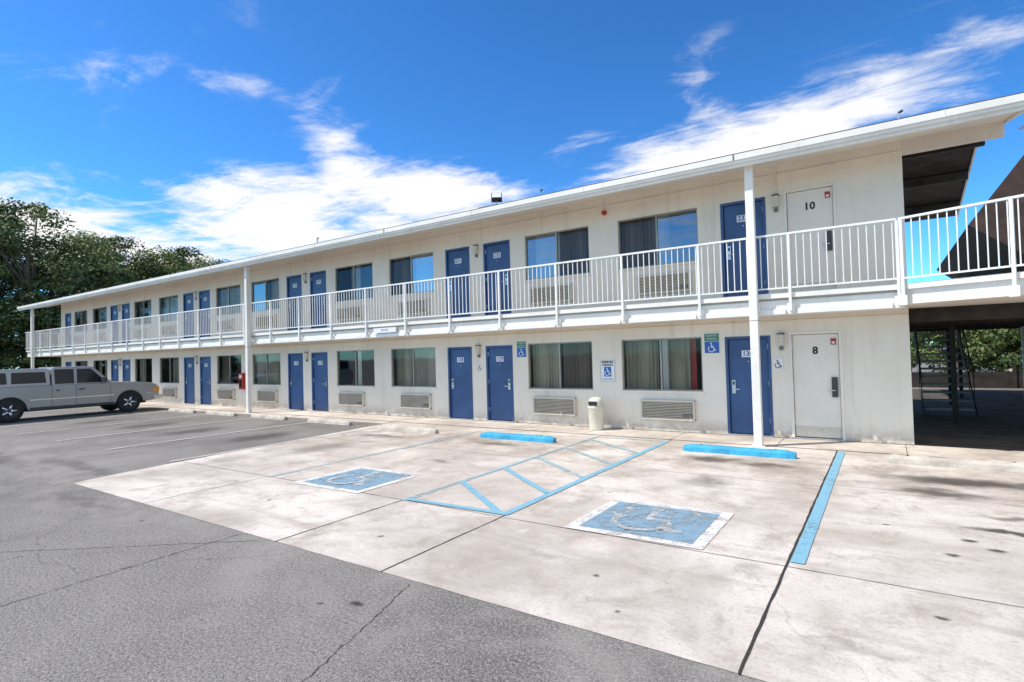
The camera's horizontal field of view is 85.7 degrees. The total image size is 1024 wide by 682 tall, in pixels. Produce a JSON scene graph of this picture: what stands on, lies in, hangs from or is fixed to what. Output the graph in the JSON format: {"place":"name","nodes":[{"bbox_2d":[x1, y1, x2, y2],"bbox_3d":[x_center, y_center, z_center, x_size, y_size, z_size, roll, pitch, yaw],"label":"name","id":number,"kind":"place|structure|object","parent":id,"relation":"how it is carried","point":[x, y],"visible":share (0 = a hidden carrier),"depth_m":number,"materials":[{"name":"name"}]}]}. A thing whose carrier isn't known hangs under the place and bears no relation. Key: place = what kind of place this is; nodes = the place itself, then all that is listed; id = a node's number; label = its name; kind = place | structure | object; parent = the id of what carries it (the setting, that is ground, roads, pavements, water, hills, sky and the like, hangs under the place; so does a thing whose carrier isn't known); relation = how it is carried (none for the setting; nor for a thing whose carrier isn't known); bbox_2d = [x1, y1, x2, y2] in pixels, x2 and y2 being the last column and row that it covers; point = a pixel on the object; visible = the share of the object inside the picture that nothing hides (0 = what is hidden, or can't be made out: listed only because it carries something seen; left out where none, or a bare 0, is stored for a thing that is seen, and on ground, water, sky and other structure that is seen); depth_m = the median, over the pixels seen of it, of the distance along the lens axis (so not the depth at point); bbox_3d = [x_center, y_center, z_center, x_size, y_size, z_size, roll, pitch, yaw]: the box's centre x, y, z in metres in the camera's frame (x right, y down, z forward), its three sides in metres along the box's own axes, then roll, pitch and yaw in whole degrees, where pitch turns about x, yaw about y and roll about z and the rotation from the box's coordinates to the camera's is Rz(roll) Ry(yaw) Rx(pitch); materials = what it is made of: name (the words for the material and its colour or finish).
{"place":"outdoors","nodes":[
{"label":"outdoors","id":0,"kind":"place"},
{"bbox_2d":[0,344,1023,681],"bbox_3d":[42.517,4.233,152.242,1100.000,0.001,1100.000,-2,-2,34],"label":"asphalt ground","id":1,"kind":"structure","parent":0,"point":[222,606],"depth_m":4.16,"materials":[{"name":"grey asphalt"}]},
{"bbox_2d":[0,236,24,342],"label":"deciduous tree","id":2,"kind":"object","parent":1,"relation":"on","point":[12,284],"visible":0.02,"depth_m":46.63,"materials":[{"name":"green plant"}]},
{"bbox_2d":[0,349,55,369],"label":"hedge bush","id":3,"kind":"object","parent":1,"relation":"on","point":[10,360],"visible":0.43,"depth_m":42.78,"materials":[{"name":"green plant"}]},
{"bbox_2d":[5,245,94,366],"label":"deciduous tree","id":4,"kind":"object","parent":1,"relation":"on","point":[34,290],"visible":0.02,"depth_m":54.72,"materials":[{"name":"green plant"}]},
{"bbox_2d":[0,198,101,347],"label":"deciduous tree","id":5,"kind":"object","parent":1,"relation":"on","point":[4,272],"visible":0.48,"depth_m":42.79,"materials":[{"name":"green plant"}]},
{"bbox_2d":[46,357,60,366],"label":"hedge bush","id":6,"kind":"object","parent":1,"relation":"on","point":[58,360],"visible":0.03,"depth_m":43.52,"materials":[{"name":"green plant"}]},
{"bbox_2d":[0,197,113,368],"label":"deciduous tree","id":7,"kind":"object","parent":1,"relation":"on","point":[19,225],"visible":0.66,"depth_m":42.95,"materials":[{"name":"green plant"}]},
{"bbox_2d":[3,230,138,365],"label":"deciduous tree","id":8,"kind":"object","parent":1,"relation":"on","point":[112,281],"visible":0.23,"depth_m":46.69,"materials":[{"name":"green plant"}]},
{"bbox_2d":[0,231,144,311],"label":"deciduous tree","id":9,"kind":"object","parent":1,"relation":"on","point":[97,286],"visible":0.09,"depth_m":47.63,"materials":[{"name":"green plant"}]},
{"bbox_2d":[0,366,162,422],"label":"suv","id":10,"kind":"object","parent":1,"relation":"on","point":[22,391],"visible":1,"depth_m":19.32,"materials":[{"name":"silver metal"}]},
{"bbox_2d":[77,311,85,365],"bbox_3d":[-8.070,-0.411,23.735,40.630,6.100,6.080,-2,-2,34],"label":"end and rear walls","id":11,"kind":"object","parent":1,"relation":"on","point":[78,321],"depth_m":33.35,"materials":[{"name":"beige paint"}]},
{"bbox_2d":[17,92,1023,310],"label":"roof","id":12,"kind":"structure","parent":11,"relation":"attached to","point":[938,148],"depth_m":11.77,"materials":[{"name":"white paint"}]},
{"bbox_2d":[63,110,1023,296],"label":"roof flood lights and vents","id":13,"kind":"object","parent":12,"relation":"on","point":[496,197],"visible":0.59,"depth_m":13.28,"materials":[{"name":"grey metal"}]},
{"bbox_2d":[49,235,144,294],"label":"deciduous tree","id":14,"kind":"object","parent":1,"relation":"on","point":[127,242],"visible":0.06,"depth_m":53.60,"materials":[{"name":"green plant"}]},
{"bbox_2d":[115,247,187,282],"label":"deciduous tree","id":15,"kind":"object","parent":1,"relation":"on","point":[149,271],"visible":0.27,"depth_m":57.69,"materials":[{"name":"green plant"}]},
{"bbox_2d":[114,245,210,278],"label":"deciduous tree","id":16,"kind":"object","parent":1,"relation":"on","point":[166,260],"visible":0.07,"depth_m":60.54,"materials":[{"name":"green plant"}]},
{"bbox_2d":[154,246,207,270],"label":"deciduous tree","id":17,"kind":"object","parent":1,"relation":"on","point":[184,252],"visible":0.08,"depth_m":64.98,"materials":[{"name":"green plant"}]},
{"bbox_2d":[168,408,196,412],"bbox_3d":[-12.145,2.553,20.305,1.800,0.124,0.175,-2,-2,33],"label":"wheel stop","id":18,"kind":"object","parent":1,"relation":"on","point":[182,410],"visible":1,"depth_m":20.13,"materials":[{"name":"concrete"}]},
{"bbox_2d":[184,255,224,269],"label":"deciduous tree","id":19,"kind":"object","parent":1,"relation":"on","point":[200,261],"visible":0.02,"depth_m":69.58,"materials":[{"name":"green plant"}]},
{"bbox_2d":[206,411,236,415],"bbox_3d":[-9.908,2.458,18.796,1.800,0.124,0.176,-2,-2,34],"label":"wheel stop","id":20,"kind":"object","parent":1,"relation":"on","point":[222,413],"visible":1,"depth_m":18.66,"materials":[{"name":"concrete"}]},
{"bbox_2d":[251,414,287,419],"bbox_3d":[-7.589,2.358,17.231,1.800,0.124,0.175,-2,-2,34],"label":"wheel stop","id":21,"kind":"object","parent":1,"relation":"on","point":[275,417],"visible":1,"depth_m":17.08,"materials":[{"name":"concrete"}]},
{"bbox_2d":[307,418,352,424],"bbox_3d":[-5.117,2.250,15.444,1.800,0.124,0.175,-2,-2,34],"label":"wheel stop","id":22,"kind":"object","parent":1,"relation":"on","point":[329,421],"visible":1,"depth_m":15.34,"materials":[{"name":"concrete"}]},
{"bbox_2d":[95,210,701,389],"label":"room interiors","id":23,"kind":"object","parent":1,"relation":"on","point":[682,228],"depth_m":19.62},
{"bbox_2d":[61,141,913,444],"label":"front wall","id":24,"kind":"structure","parent":1,"relation":"on","point":[877,379],"depth_m":12.99,"materials":[{"name":"beige paint"}]},
{"bbox_2d":[239,373,245,388],"bbox_3d":[-10.533,1.571,21.594,0.260,0.630,0.205,-2,-2,34],"label":"fire extinguisher cabinet","id":25,"kind":"object","parent":24,"relation":"attached to","point":[242,380],"visible":0.91,"depth_m":21.50,"materials":[{"name":"red metal"}]},
{"bbox_2d":[75,271,695,420],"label":"wall air conditioners","id":26,"kind":"object","parent":24,"relation":"attached to","point":[682,410],"depth_m":13.92,"materials":[{"name":"beige metal"}]},
{"bbox_2d":[75,208,704,393],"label":"window frames","id":27,"kind":"structure","parent":24,"relation":"attached to","point":[531,388],"depth_m":16.21,"materials":[{"name":"grey metal"}]},
{"bbox_2d":[80,215,697,389],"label":"curtains","id":28,"kind":"object","parent":27,"relation":"hanging from","point":[642,358],"visible":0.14,"depth_m":14.01,"materials":[{"name":"grey fabric"}]},
{"bbox_2d":[65,182,845,439],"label":"doors","id":29,"kind":"structure","parent":24,"relation":"attached to","point":[817,410],"depth_m":11.50,"materials":[{"name":"blue paint"}]},
{"bbox_2d":[114,202,817,367],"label":"door numbers","id":30,"kind":"object","parent":29,"relation":"attached to","point":[813,207],"depth_m":11.43,"materials":[{"name":"white plastic"}]},
{"bbox_2d":[66,191,845,441],"bbox_3d":[-9.904,0.197,21.302,38.914,4.770,0.083,-2,-2,34],"label":"door hardware","id":31,"kind":"object","parent":24,"relation":"attached to","point":[834,390],"depth_m":11.52,"materials":[{"name":"metal"}]},
{"bbox_2d":[26,284,904,356],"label":"balcony slab","id":32,"kind":"structure","parent":24,"relation":"attached to","point":[855,299],"depth_m":12.36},
{"bbox_2d":[25,194,1023,355],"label":"balcony railing","id":33,"kind":"object","parent":32,"relation":"on","point":[99,331],"visible":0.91,"depth_m":12.55,"materials":[{"name":"white metal"}]},
{"bbox_2d":[374,327,396,332],"bbox_3d":[-3.626,-0.307,15.760,0.900,0.140,0.056,-2,-2,34],"label":"hanging notice sign","id":34,"kind":"object","parent":33,"relation":"attached to","point":[385,330],"visible":1,"depth_m":15.71,"materials":[{"name":"white plastic"}]},
{"bbox_2d":[477,364,481,370],"bbox_3d":[-0.892,0.737,15.202,0.160,0.200,0.025,-2,-2,34],"label":"accessible room sign","id":35,"kind":"object","parent":24,"relation":"attached to","point":[479,367],"visible":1,"depth_m":15.20,"materials":[{"name":"white plastic"}]},
{"bbox_2d":[60,150,908,365],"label":"wall lamps and conduits","id":36,"kind":"object","parent":24,"relation":"attached to","point":[775,203],"visible":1,"depth_m":13.37,"materials":[{"name":"beige metal"}]},
{"bbox_2d":[516,341,526,356],"bbox_3d":[0.247,0.218,14.436,0.300,0.420,0.025,-2,-2,34],"label":"reserved parking sign","id":37,"kind":"object","parent":24,"relation":"attached to","point":[521,349],"visible":1,"depth_m":14.43,"materials":[{"name":"blue metal"}]},
{"bbox_2d":[600,360,615,381],"bbox_3d":[2.268,0.712,13.070,0.380,0.500,0.025,-2,-2,34],"label":"accessible parking sign","id":38,"kind":"object","parent":24,"relation":"attached to","point":[607,371],"visible":1,"depth_m":13.06,"materials":[{"name":"white metal"}]},
{"bbox_2d":[704,333,719,353],"bbox_3d":[4.249,0.052,11.737,0.320,0.430,0.025,-2,-2,34],"label":"reserved parking sign","id":39,"kind":"object","parent":24,"relation":"attached to","point":[711,343],"visible":1,"depth_m":11.73,"materials":[{"name":"blue metal"}]},
{"bbox_2d":[773,359,782,369],"bbox_3d":[5.314,0.462,11.017,0.180,0.220,0.025,-2,-2,34],"label":"accessible room sign","id":40,"kind":"object","parent":24,"relation":"attached to","point":[777,364],"visible":1,"depth_m":11.01,"materials":[{"name":"white plastic"}]},
{"bbox_2d":[905,271,1023,331],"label":"breezeway bridge","id":41,"kind":"structure","parent":24,"relation":"attached to","point":[978,302],"depth_m":9.39,"materials":[{"name":"white paint"}]},
{"bbox_2d":[74,422,1023,681],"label":"concrete parking pad","id":42,"kind":"object","parent":1,"relation":"on","point":[704,607],"visible":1,"depth_m":5.31,"materials":[{"name":"beige concrete"}]},
{"bbox_2d":[381,425,438,433],"bbox_3d":[-2.508,2.132,13.406,1.810,0.124,0.174,-2,-2,33],"label":"wheel stop","id":43,"kind":"object","parent":42,"relation":"on","point":[411,429],"visible":1,"depth_m":13.28,"materials":[{"name":"concrete"}]},
{"bbox_2d":[5,407,844,563],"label":"painted parking markings","id":44,"kind":"object","parent":42,"relation":"on","point":[686,533],"visible":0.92,"depth_m":6.27,"materials":[{"name":"blue paint"}]},
{"bbox_2d":[2,402,1019,680],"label":"pavement joints","id":45,"kind":"object","parent":42,"relation":"on","point":[756,632],"visible":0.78,"depth_m":5.45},
{"bbox_2d":[480,432,555,442],"bbox_3d":[0.098,2.021,11.649,1.840,0.124,0.176,-2,-2,34],"label":"wheel stop","id":46,"kind":"object","parent":42,"relation":"on","point":[522,437],"visible":1,"depth_m":11.55,"materials":[{"name":"blue paint"}]},
{"bbox_2d":[683,444,796,458],"bbox_3d":[3.840,1.868,9.414,1.810,0.124,0.174,-2,-2,34],"label":"wheel stop","id":47,"kind":"object","parent":42,"relation":"on","point":[756,452],"visible":1,"depth_m":9.31,"materials":[{"name":"blue paint"}]},
{"bbox_2d":[883,454,1023,472],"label":"wheel stop","id":48,"kind":"object","parent":42,"relation":"on","point":[1006,466],"visible":1,"depth_m":7.95,"materials":[{"name":"concrete"}]},
{"bbox_2d":[139,402,1023,461],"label":"concrete walkway","id":49,"kind":"structure","parent":1,"relation":"on","point":[979,454],"depth_m":11.80,"materials":[{"name":"beige concrete"}]},
{"bbox_2d":[30,165,766,446],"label":"support columns","id":50,"kind":"structure","parent":49,"relation":"on","point":[754,308],"depth_m":10.14,"materials":[{"name":"white metal"}]},
{"bbox_2d":[588,397,603,430],"bbox_3d":[1.952,1.677,12.809,0.380,0.760,0.386,-2,-2,34],"label":"trash can","id":51,"kind":"object","parent":49,"relation":"on","point":[596,412],"visible":1,"depth_m":12.67,"materials":[{"name":"beige plastic"}]},
{"bbox_2d":[910,331,946,371],"bbox_3d":[22.456,-0.434,31.178,5.999,5.080,6.628,-1,-1,-20],"label":"shrub","id":52,"kind":"object","parent":1,"relation":"on","point":[921,336],"visible":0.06,"depth_m":29.88,"materials":[{"name":"green plant"}]},
{"bbox_2d":[925,274,993,371],"bbox_3d":[25.415,-0.945,29.698,7.733,5.926,6.999,-1,-2,-27],"label":"shrub","id":53,"kind":"object","parent":1,"relation":"on","point":[945,331],"visible":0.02,"depth_m":29.79,"materials":[{"name":"green plant"}]},
{"bbox_2d":[910,328,1021,371],"bbox_3d":[20.282,-0.017,25.344,4.750,4.021,5.248,0,-2,-39],"label":"shrub","id":54,"kind":"object","parent":1,"relation":"on","point":[975,334],"visible":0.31,"depth_m":24.51,"materials":[{"name":"green plant"}]},
{"bbox_2d":[911,367,1023,387],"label":"fence","id":55,"kind":"object","parent":1,"relation":"on","point":[1014,379],"visible":0.31,"depth_m":21.44,"materials":[{"name":"metal"}]},
{"bbox_2d":[937,155,1023,371],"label":"brown roof building","id":56,"kind":"structure","parent":1,"relation":"on","point":[1012,184],"depth_m":21.55,"materials":[{"name":"beige paint"}]},
{"bbox_2d":[955,328,1022,371],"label":"shrub","id":57,"kind":"object","parent":1,"relation":"on","point":[1007,360],"visible":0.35,"depth_m":23.39,"materials":[{"name":"green plant"}]},
{"bbox_2d":[0,0,1023,368],"label":"sky","id":58,"kind":"structure","parent":0,"point":[224,129],"materials":[{"name":"blue"}]},
{"bbox_2d":[912,389,1023,450],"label":"breezeway floor","id":59,"kind":"structure","parent":0,"point":[997,423],"depth_m":12.44,"materials":[{"name":"concrete"}]},
{"bbox_2d":[913,324,1023,423],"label":"breezeway stairs","id":60,"kind":"structure","parent":59,"relation":"on","point":[953,400],"depth_m":14.33,"materials":[{"name":"metal"}]}
]}

